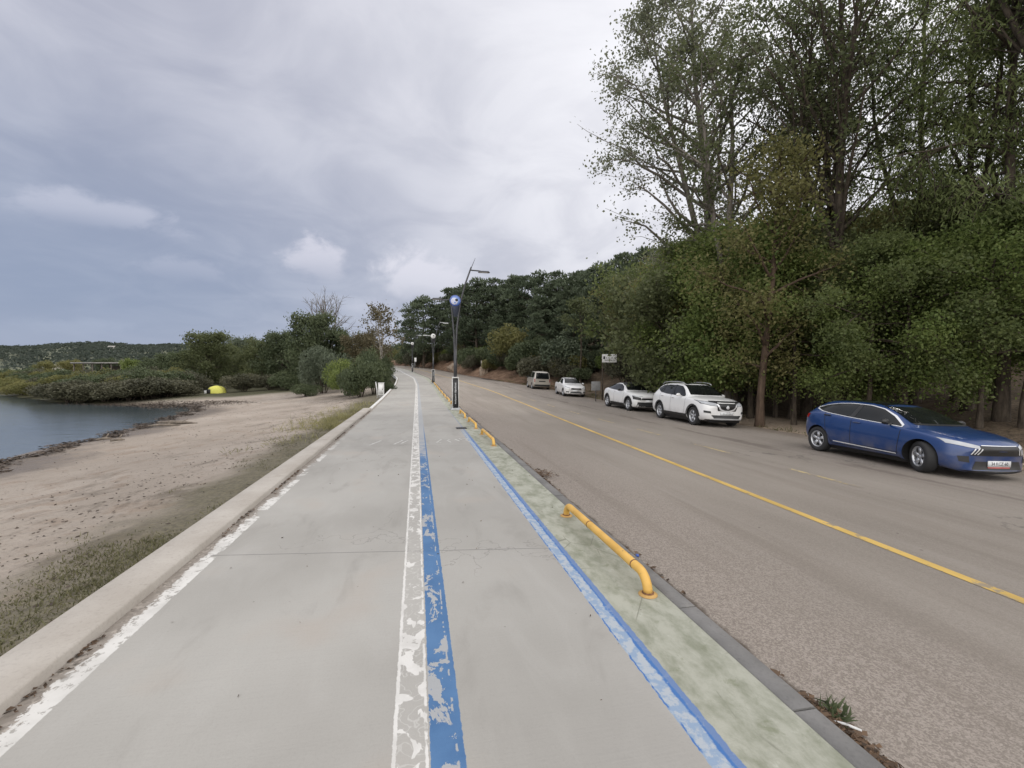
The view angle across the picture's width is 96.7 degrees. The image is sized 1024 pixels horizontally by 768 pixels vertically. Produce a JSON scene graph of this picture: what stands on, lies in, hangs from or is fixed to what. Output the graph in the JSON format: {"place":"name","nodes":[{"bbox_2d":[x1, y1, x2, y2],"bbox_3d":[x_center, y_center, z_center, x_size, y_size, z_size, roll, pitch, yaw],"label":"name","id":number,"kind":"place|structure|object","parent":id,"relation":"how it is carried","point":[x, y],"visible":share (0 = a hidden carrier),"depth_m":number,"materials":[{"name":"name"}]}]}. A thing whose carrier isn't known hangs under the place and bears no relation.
{"place":"outdoors","nodes":[
{"label":"outdoors","id":0,"kind":"place"},
{"bbox_2d":[0,395,188,460],"bbox_3d":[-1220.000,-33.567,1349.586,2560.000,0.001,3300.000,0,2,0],"label":"lake water","id":1,"kind":"structure","parent":0,"point":[27,425],"depth_m":27.51,"materials":[{"name":"blue liquid"}]},
{"bbox_2d":[0,346,285,372],"bbox_3d":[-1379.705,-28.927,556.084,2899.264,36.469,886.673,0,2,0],"label":"hills","id":2,"kind":"structure","parent":0,"point":[49,352],"depth_m":380.35,"materials":[{"name":"green plant"}]},
{"bbox_2d":[0,341,392,370],"bbox_3d":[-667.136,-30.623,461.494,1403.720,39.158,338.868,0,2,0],"label":"wood","id":3,"kind":"object","parent":2,"relation":"on","point":[86,349],"visible":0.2,"depth_m":406.34,"materials":[{"name":"green plant"}]},
{"bbox_2d":[0,367,854,767],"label":"path","id":4,"kind":"structure","parent":0,"point":[352,619],"depth_m":2.69,"materials":[{"name":"concrete"}]},
{"bbox_2d":[0,411,369,727],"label":"wall litter","id":5,"kind":"object","parent":4,"relation":"on","point":[95,641],"depth_m":2.67,"materials":[{"name":"brown plant"}]},
{"bbox_2d":[432,260,489,409],"bbox_3d":[-2.188,-2.170,19.619,2.488,6.562,0.420,0,2,-12],"label":"street lamp","id":6,"kind":"object","parent":4,"relation":"on","point":[455,302],"visible":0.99,"depth_m":19.52,"materials":[{"name":"grey metal"}]},
{"bbox_2d":[560,504,657,598],"bbox_3d":[0.814,1.446,4.287,0.140,0.172,2.020,0,2,-12],"label":"yellow rail","id":7,"kind":"object","parent":4,"relation":"on","point":[647,592],"visible":1,"depth_m":3.78,"materials":[{"name":"metal"}]},
{"bbox_2d":[0,340,1023,654],"bbox_3d":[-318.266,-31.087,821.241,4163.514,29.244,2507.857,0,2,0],"label":"ground","id":8,"kind":"structure","parent":0,"point":[32,486],"depth_m":11.03,"materials":[{"name":"beige sand"}]},
{"bbox_2d":[33,371,91,386],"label":"spit bush","id":9,"kind":"object","parent":8,"relation":"on","point":[50,379],"visible":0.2,"depth_m":46.63,"materials":[{"name":"green plant"}]},
{"bbox_2d":[30,379,96,402],"bbox_3d":[-42.605,0.644,43.820,5.360,2.373,4.774,-1,2,-23],"label":"spit bush","id":10,"kind":"object","parent":8,"relation":"on","point":[41,389],"visible":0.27,"depth_m":42.55,"materials":[{"name":"green plant"}]},
{"bbox_2d":[43,380,90,402],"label":"spit bush","id":11,"kind":"object","parent":8,"relation":"on","point":[76,400],"visible":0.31,"depth_m":41.71,"materials":[{"name":"green plant"}]},
{"bbox_2d":[66,379,123,401],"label":"spit bush","id":12,"kind":"object","parent":8,"relation":"on","point":[93,385],"visible":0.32,"depth_m":41.64,"materials":[{"name":"green plant"}]},
{"bbox_2d":[89,378,153,400],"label":"spit bush","id":13,"kind":"object","parent":8,"relation":"on","point":[119,390],"visible":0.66,"depth_m":41.13,"materials":[{"name":"green plant"}]},
{"bbox_2d":[0,399,260,473],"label":"shore wrack","id":14,"kind":"object","parent":8,"relation":"on","point":[113,434],"visible":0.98,"depth_m":24.79,"materials":[{"name":"brown plant"}]},
{"bbox_2d":[121,376,170,399],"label":"spit bush","id":15,"kind":"object","parent":8,"relation":"on","point":[150,381],"visible":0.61,"depth_m":42.47,"materials":[{"name":"green plant"}]},
{"bbox_2d":[118,367,179,396],"bbox_3d":[-36.176,-0.200,46.220,4.774,3.102,5.360,1,2,21],"label":"spit bush","id":16,"kind":"object","parent":8,"relation":"on","point":[142,373],"visible":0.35,"depth_m":45.28,"materials":[{"name":"green plant"}]},
{"bbox_2d":[139,378,203,396],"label":"spit bush","id":17,"kind":"object","parent":8,"relation":"on","point":[174,383],"visible":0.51,"depth_m":44.49,"materials":[{"name":"green plant"}]},
{"bbox_2d":[154,349,191,369],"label":"thicket tree","id":18,"kind":"object","parent":8,"relation":"on","point":[171,356],"visible":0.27,"depth_m":60.72,"materials":[{"name":"green plant"}]},
{"bbox_2d":[0,408,370,717],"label":"kerb wall","id":19,"kind":"structure","parent":8,"relation":"on","point":[40,657],"depth_m":3.23,"materials":[{"name":"concrete"}]},
{"bbox_2d":[0,389,372,644],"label":"beach debris","id":20,"kind":"object","parent":8,"relation":"on","point":[50,604],"visible":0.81,"depth_m":8.28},
{"bbox_2d":[0,402,373,656],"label":"grass","id":21,"kind":"structure","parent":8,"relation":"on","point":[76,587],"depth_m":4.68,"materials":[{"name":"green plant"}]},
{"bbox_2d":[168,327,245,385],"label":"tree","id":22,"kind":"object","parent":8,"relation":"on","point":[205,349],"visible":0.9,"depth_m":56.66,"materials":[{"name":"green plant"}]},
{"bbox_2d":[215,342,250,383],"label":"tree","id":23,"kind":"object","parent":8,"relation":"on","point":[235,367],"visible":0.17,"depth_m":67.66,"materials":[{"name":"green plant"}]},
{"bbox_2d":[218,373,265,391],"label":"shrub","id":24,"kind":"object","parent":8,"relation":"on","point":[239,382],"visible":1,"depth_m":49.40,"materials":[{"name":"green plant"}]},
{"bbox_2d":[233,334,285,386],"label":"tree","id":25,"kind":"object","parent":8,"relation":"on","point":[248,355],"visible":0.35,"depth_m":58.81,"materials":[{"name":"green plant"}]},
{"bbox_2d":[246,327,303,375],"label":"tree","id":26,"kind":"object","parent":8,"relation":"on","point":[267,355],"visible":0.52,"depth_m":55.14,"materials":[{"name":"green plant"}]},
{"bbox_2d":[266,371,308,389],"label":"shrub","id":27,"kind":"object","parent":8,"relation":"on","point":[290,379],"visible":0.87,"depth_m":49.16,"materials":[{"name":"green plant"}]},
{"bbox_2d":[220,400,374,455],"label":"tall weeds","id":28,"kind":"object","parent":8,"relation":"on","point":[330,420],"visible":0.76,"depth_m":18.26,"materials":[{"name":"green plant"}]},
{"bbox_2d":[290,383,322,396],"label":"shrub","id":29,"kind":"object","parent":8,"relation":"on","point":[307,389],"visible":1,"depth_m":39.69,"materials":[{"name":"green plant"}]},
{"bbox_2d":[272,307,342,384],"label":"tree","id":30,"kind":"object","parent":8,"relation":"on","point":[316,327],"visible":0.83,"depth_m":51.32,"materials":[{"name":"green plant"}]},
{"bbox_2d":[296,344,352,392],"bbox_3d":[-17.987,-1.380,42.879,5.518,4.826,4.795,0,2,11],"label":"shrub","id":31,"kind":"object","parent":8,"relation":"on","point":[314,370],"visible":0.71,"depth_m":41.81,"materials":[{"name":"green plant"}]},
{"bbox_2d":[303,289,357,350],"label":"bare tree","id":32,"kind":"object","parent":8,"relation":"on","point":[324,302],"visible":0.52,"depth_m":63.13,"materials":[{"name":"grey plant"}]},
{"bbox_2d":[318,324,360,384],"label":"tree","id":33,"kind":"object","parent":8,"relation":"on","point":[338,333],"visible":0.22,"depth_m":53.75,"materials":[{"name":"green plant"}]},
{"bbox_2d":[321,357,365,395],"bbox_3d":[-13.726,-0.572,38.039,3.932,3.385,4.263,0,2,8],"label":"shrub","id":34,"kind":"object","parent":8,"relation":"on","point":[333,383],"visible":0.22,"depth_m":37.24,"materials":[{"name":"green plant"}]},
{"bbox_2d":[336,355,385,396],"bbox_3d":[-11.456,-0.561,34.462,3.761,3.385,3.470,0,2,-4],"label":"shrub","id":35,"kind":"object","parent":8,"relation":"on","point":[364,374],"visible":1,"depth_m":33.85,"materials":[{"name":"green plant"}]},
{"bbox_2d":[337,327,385,367],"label":"tree","id":36,"kind":"object","parent":8,"relation":"on","point":[361,340],"visible":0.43,"depth_m":48.69,"materials":[{"name":"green plant"}]},
{"bbox_2d":[357,345,390,393],"bbox_3d":[-11.125,-1.058,36.523,3.009,4.090,2.776,0,2,18],"label":"shrub","id":37,"kind":"object","parent":8,"relation":"on","point":[371,354],"visible":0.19,"depth_m":36.06,"materials":[{"name":"green plant"}]},
{"bbox_2d":[358,301,408,362],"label":"thin tree","id":38,"kind":"object","parent":8,"relation":"on","point":[377,316],"visible":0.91,"depth_m":46.48,"materials":[{"name":"brown plant"}]},
{"bbox_2d":[392,318,422,358],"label":"pine tree","id":39,"kind":"object","parent":8,"relation":"on","point":[405,345],"visible":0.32,"depth_m":102.97,"materials":[{"name":"green plant"}]},
{"bbox_2d":[402,348,430,367],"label":"bank shrub","id":40,"kind":"object","parent":8,"relation":"on","point":[418,359],"visible":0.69,"depth_m":97.35,"materials":[{"name":"green plant"}]},
{"bbox_2d":[393,295,447,367],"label":"pine tree","id":41,"kind":"object","parent":8,"relation":"on","point":[416,305],"visible":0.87,"depth_m":94.22,"materials":[{"name":"green plant"}]},
{"bbox_2d":[427,287,461,354],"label":"pine tree","id":42,"kind":"object","parent":8,"relation":"on","point":[445,304],"visible":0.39,"depth_m":92.02,"materials":[{"name":"green plant"}]},
{"bbox_2d":[440,286,483,348],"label":"pine tree","id":43,"kind":"object","parent":8,"relation":"on","point":[461,341],"visible":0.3,"depth_m":86.24,"materials":[{"name":"green plant"}]},
{"bbox_2d":[449,277,499,348],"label":"pine tree","id":44,"kind":"object","parent":8,"relation":"on","point":[471,292],"visible":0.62,"depth_m":82.38,"materials":[{"name":"green plant"}]},
{"bbox_2d":[469,277,501,344],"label":"pine tree","id":45,"kind":"object","parent":8,"relation":"on","point":[493,287],"visible":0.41,"depth_m":80.99,"materials":[{"name":"green plant"}]},
{"bbox_2d":[483,314,507,351],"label":"pine tree","id":46,"kind":"object","parent":8,"relation":"on","point":[498,320],"visible":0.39,"depth_m":74.99,"materials":[{"name":"green plant"}]},
{"bbox_2d":[484,278,530,342],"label":"pine tree","id":47,"kind":"object","parent":8,"relation":"on","point":[496,301],"visible":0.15,"depth_m":78.46,"materials":[{"name":"green plant"}]},
{"bbox_2d":[485,323,534,356],"bbox_3d":[0.990,-5.387,65.609,9.112,6.752,8.116,-2,2,-44],"label":"bank shrub","id":48,"kind":"object","parent":8,"relation":"on","point":[506,341],"visible":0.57,"depth_m":64.00,"materials":[{"name":"green plant"}]},
{"bbox_2d":[492,273,533,333],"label":"pine tree","id":49,"kind":"object","parent":8,"relation":"on","point":[513,279],"visible":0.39,"depth_m":75.50,"materials":[{"name":"green plant"}]},
{"bbox_2d":[503,305,529,335],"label":"pine tree","id":50,"kind":"object","parent":8,"relation":"on","point":[517,316],"visible":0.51,"depth_m":73.33,"materials":[{"name":"green plant"}]},
{"bbox_2d":[507,335,550,369],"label":"bank shrub","id":51,"kind":"object","parent":8,"relation":"on","point":[524,348],"visible":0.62,"depth_m":58.57,"materials":[{"name":"green plant"}]},
{"bbox_2d":[502,269,558,334],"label":"pine tree","id":52,"kind":"object","parent":8,"relation":"on","point":[532,285],"visible":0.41,"depth_m":72.73,"materials":[{"name":"green plant"}]},
{"bbox_2d":[516,354,549,377],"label":"bank shrub","id":53,"kind":"object","parent":8,"relation":"on","point":[526,366],"visible":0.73,"depth_m":52.77,"materials":[{"name":"green plant"}]},
{"bbox_2d":[519,312,554,349],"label":"pine tree","id":54,"kind":"object","parent":8,"relation":"on","point":[536,324],"visible":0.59,"depth_m":61.30,"materials":[{"name":"green plant"}]},
{"bbox_2d":[523,293,559,339],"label":"pine tree","id":55,"kind":"object","parent":8,"relation":"on","point":[541,305],"visible":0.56,"depth_m":68.16,"materials":[{"name":"green plant"}]},
{"bbox_2d":[538,269,566,331],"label":"pine tree","id":56,"kind":"object","parent":8,"relation":"on","point":[553,282],"visible":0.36,"depth_m":70.46,"materials":[{"name":"green plant"}]},
{"bbox_2d":[548,303,570,343],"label":"pine tree","id":57,"kind":"object","parent":8,"relation":"on","point":[560,311],"visible":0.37,"depth_m":64.16,"materials":[{"name":"green plant"}]},
{"bbox_2d":[548,273,578,335],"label":"pine tree","id":58,"kind":"object","parent":8,"relation":"on","point":[563,285],"visible":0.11,"depth_m":66.83,"materials":[{"name":"green plant"}]},
{"bbox_2d":[547,356,581,377],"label":"bank shrub","id":59,"kind":"object","parent":8,"relation":"on","point":[557,366],"visible":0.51,"depth_m":49.92,"materials":[{"name":"green plant"}]},
{"bbox_2d":[537,335,596,372],"bbox_3d":[6.471,-3.036,51.705,6.700,4.964,5.968,-1,2,-35],"label":"bank shrub","id":60,"kind":"object","parent":8,"relation":"on","point":[566,349],"visible":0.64,"depth_m":50.67,"materials":[{"name":"green plant"}]},
{"bbox_2d":[551,269,589,324],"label":"pine tree","id":61,"kind":"object","parent":8,"relation":"on","point":[569,279],"visible":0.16,"depth_m":65.29,"materials":[{"name":"green plant"}]},
{"bbox_2d":[557,314,589,353],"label":"pine tree","id":62,"kind":"object","parent":8,"relation":"on","point":[568,333],"visible":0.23,"depth_m":54.00,"materials":[{"name":"green plant"}]},
{"bbox_2d":[557,294,598,382],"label":"slim tree","id":63,"kind":"object","parent":8,"relation":"on","point":[574,304],"visible":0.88,"depth_m":46.85,"materials":[{"name":"green plant"}]},
{"bbox_2d":[563,261,606,328],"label":"pine tree","id":64,"kind":"object","parent":8,"relation":"on","point":[585,275],"visible":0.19,"depth_m":60.80,"materials":[{"name":"green plant"}]},
{"bbox_2d":[571,285,607,352],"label":"pine tree","id":65,"kind":"object","parent":8,"relation":"on","point":[593,346],"visible":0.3,"depth_m":53.57,"materials":[{"name":"green plant"}]},
{"bbox_2d":[583,286,630,355],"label":"young tree","id":66,"kind":"object","parent":8,"relation":"on","point":[611,307],"visible":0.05,"depth_m":43.97,"materials":[{"name":"green plant"}]},
{"bbox_2d":[568,247,661,358],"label":"forest tree","id":67,"kind":"object","parent":8,"relation":"on","point":[598,327],"visible":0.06,"depth_m":40.40,"materials":[{"name":"green plant"}]},
{"bbox_2d":[582,262,653,390],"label":"young tree","id":68,"kind":"object","parent":8,"relation":"on","point":[618,305],"visible":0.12,"depth_m":35.96,"materials":[{"name":"green plant"}]},
{"bbox_2d":[598,252,638,326],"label":"pine tree","id":69,"kind":"object","parent":8,"relation":"on","point":[623,256],"visible":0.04,"depth_m":52.83,"materials":[{"name":"green plant"}]},
{"bbox_2d":[603,350,636,382],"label":"bank shrub","id":70,"kind":"object","parent":8,"relation":"on","point":[613,371],"visible":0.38,"depth_m":38.98,"materials":[{"name":"green plant"}]},
{"bbox_2d":[596,258,717,392],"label":"forest tree","id":71,"kind":"object","parent":8,"relation":"on","point":[646,302],"visible":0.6,"depth_m":23.90,"materials":[{"name":"green plant"}]},
{"bbox_2d":[612,233,740,371],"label":"young tree","id":72,"kind":"object","parent":8,"relation":"on","point":[641,263],"visible":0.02,"depth_m":28.99,"materials":[{"name":"green plant"}]},
{"bbox_2d":[624,225,739,393],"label":"young tree","id":73,"kind":"object","parent":8,"relation":"on","point":[644,330],"visible":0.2,"depth_m":24.27,"materials":[{"name":"green plant"}]},
{"bbox_2d":[639,0,807,399],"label":"broadleaf tree","id":74,"kind":"object","parent":8,"relation":"on","point":[706,164],"visible":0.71,"depth_m":21.74,"materials":[{"name":"green plant"}]},
{"bbox_2d":[579,0,875,316],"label":"poplar tree","id":75,"kind":"object","parent":8,"relation":"on","point":[649,25],"visible":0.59,"depth_m":25.46,"materials":[{"name":"green plant"}]},
{"bbox_2d":[641,221,830,401],"bbox_3d":[10.326,-3.179,21.617,8.468,9.858,10.080,1,2,28],"label":"young tree","id":76,"kind":"object","parent":8,"relation":"on","point":[703,249],"visible":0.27,"depth_m":21.14,"materials":[{"name":"green plant"}]},
{"bbox_2d":[665,195,838,418],"bbox_3d":[10.781,-3.124,20.881,7.385,9.726,7.849,1,2,24],"label":"young tree","id":77,"kind":"object","parent":8,"relation":"on","point":[750,403],"visible":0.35,"depth_m":19.77,"materials":[{"name":"green plant"}]},
{"bbox_2d":[654,126,882,426],"bbox_3d":[9.625,-3.970,18.133,7.202,11.669,6.084,0,2,-8],"label":"broadleaf tree","id":78,"kind":"object","parent":8,"relation":"on","point":[783,182],"visible":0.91,"depth_m":17.39,"materials":[{"name":"green plant"}]},
{"bbox_2d":[682,234,879,417],"bbox_3d":[11.727,-2.985,20.588,8.084,9.409,9.622,1,2,22],"label":"young tree","id":79,"kind":"object","parent":8,"relation":"on","point":[775,404],"visible":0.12,"depth_m":19.58,"materials":[{"name":"green plant"}]},
{"bbox_2d":[707,236,896,424],"bbox_3d":[11.987,-2.192,18.645,6.353,7.976,7.317,0,2,-14],"label":"young tree","id":80,"kind":"object","parent":8,"relation":"on","point":[795,262],"visible":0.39,"depth_m":17.92,"materials":[{"name":"green plant"}]},
{"bbox_2d":[700,210,946,418],"bbox_3d":[12.936,-2.983,19.830,8.652,9.486,8.771,-1,2,-23],"label":"young tree","id":81,"kind":"object","parent":8,"relation":"on","point":[824,240],"visible":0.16,"depth_m":18.49,"materials":[{"name":"green plant"}]},
{"bbox_2d":[693,0,960,415],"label":"broadleaf tree","id":82,"kind":"object","parent":8,"relation":"on","point":[805,405],"visible":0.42,"depth_m":19.30,"materials":[{"name":"green plant"}]},
{"bbox_2d":[684,0,1000,400],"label":"broadleaf tree","id":83,"kind":"object","parent":8,"relation":"on","point":[839,202],"visible":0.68,"depth_m":18.90,"materials":[{"name":"green plant"}]},
{"bbox_2d":[782,194,960,404],"bbox_3d":[15.335,-3.681,22.284,7.737,10.190,8.223,0,2,5],"label":"young tree","id":84,"kind":"object","parent":8,"relation":"on","point":[878,222],"visible":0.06,"depth_m":19.71,"materials":[{"name":"green plant"}]},
{"bbox_2d":[784,217,998,409],"bbox_3d":[13.187,-2.013,16.164,7.231,7.882,6.278,-1,2,-31],"label":"young tree","id":85,"kind":"object","parent":8,"relation":"on","point":[865,248],"visible":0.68,"depth_m":15.57,"materials":[{"name":"green plant"}]},
{"bbox_2d":[789,221,1023,419],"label":"young tree","id":86,"kind":"object","parent":8,"relation":"on","point":[856,390],"visible":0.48,"depth_m":15.60,"materials":[{"name":"green plant"}]},
{"bbox_2d":[798,0,1023,403],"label":"feathery tree","id":87,"kind":"object","parent":8,"relation":"on","point":[891,37],"visible":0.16,"depth_m":20.68,"materials":[{"name":"green plant"}]},
{"bbox_2d":[843,203,1023,428],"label":"young tree","id":88,"kind":"object","parent":8,"relation":"on","point":[983,245],"visible":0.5,"depth_m":14.56,"materials":[{"name":"green plant"}]},
{"bbox_2d":[846,0,1023,411],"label":"feathery tree","id":89,"kind":"object","parent":8,"relation":"on","point":[962,56],"visible":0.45,"depth_m":17.24,"materials":[{"name":"green plant"}]},
{"bbox_2d":[857,0,1023,421],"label":"feathery tree","id":90,"kind":"object","parent":8,"relation":"on","point":[1001,410],"visible":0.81,"depth_m":15.31,"materials":[{"name":"green plant"}]},
{"bbox_2d":[857,170,1023,401],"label":"young tree","id":91,"kind":"object","parent":8,"relation":"on","point":[989,195],"visible":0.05,"depth_m":18.94,"materials":[{"name":"green plant"}]},
{"bbox_2d":[905,0,1023,213],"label":"feathery tree","id":92,"kind":"object","parent":8,"relation":"on","point":[1020,91],"visible":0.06,"depth_m":18.56,"materials":[{"name":"green plant"}]},
{"bbox_2d":[907,175,1023,428],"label":"young tree","id":93,"kind":"object","parent":8,"relation":"on","point":[999,332],"visible":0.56,"depth_m":14.04,"materials":[{"name":"green plant"}]},
{"bbox_2d":[922,0,1023,154],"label":"broadleaf tree","id":94,"kind":"object","parent":8,"relation":"on","point":[1007,14],"visible":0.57,"depth_m":15.01,"materials":[{"name":"green plant"}]},
{"bbox_2d":[0,0,1023,345],"label":"sky","id":95,"kind":"structure","parent":0,"point":[169,168],"materials":[{"name":"grey"}]},
{"bbox_2d":[394,365,1023,767],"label":"road","id":96,"kind":"structure","parent":0,"point":[920,665],"depth_m":4.59,"materials":[{"name":"grey asphalt"}]},
{"bbox_2d":[527,371,550,388],"bbox_3d":[2.638,-0.447,46.132,2.127,1.766,4.258,2,2,-8],"label":"silver beige van","id":97,"kind":"object","parent":96,"relation":"on","point":[541,379],"visible":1,"depth_m":44.12,"materials":[{"name":"paint"}]},
{"bbox_2d":[555,377,584,396],"bbox_3d":[4.663,0.193,36.818,2.088,1.424,4.535,2,2,-6],"label":"white saloon","id":98,"kind":"object","parent":96,"relation":"on","point":[564,386],"visible":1,"depth_m":35.34,"materials":[{"name":"paint"}]},
{"bbox_2d":[604,382,654,410],"bbox_3d":[6.712,0.649,25.518,2.156,1.476,4.336,2,2,-12],"label":"white saloon","id":99,"kind":"object","parent":96,"relation":"on","point":[630,397],"visible":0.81,"depth_m":24.56,"materials":[{"name":"paint"}]},
{"bbox_2d":[398,367,885,767],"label":"road kerb","id":100,"kind":"structure","parent":96,"relation":"on","point":[846,746],"depth_m":2.52,"materials":[{"name":"concrete"}]},
{"bbox_2d":[447,395,903,767],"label":"gutter litter","id":101,"kind":"object","parent":96,"relation":"on","point":[868,747],"visible":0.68,"depth_m":2.16,"materials":[{"name":"brown plant"}]},
{"bbox_2d":[653,381,742,425],"bbox_3d":[7.683,0.745,19.189,2.175,1.681,4.620,2,1,-9],"label":"white suv","id":102,"kind":"object","parent":96,"relation":"on","point":[696,403],"visible":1,"depth_m":18.17,"materials":[{"name":"paint"}]},
{"bbox_2d":[422,370,1023,603],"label":"yellow road line","id":103,"kind":"object","parent":96,"relation":"on","point":[968,579],"visible":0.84,"depth_m":5.13,"materials":[{"name":"paint"}]},
{"bbox_2d":[815,693,858,727],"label":"gutter weed","id":104,"kind":"object","parent":96,"relation":"on","point":[845,707],"visible":0.75,"depth_m":2.27,"materials":[{"name":"green plant"}]},
{"bbox_2d":[806,400,1023,473],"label":"blue hatchback","id":105,"kind":"object","parent":96,"relation":"on","point":[920,439],"visible":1,"depth_m":9.73,"materials":[{"name":"paint"}]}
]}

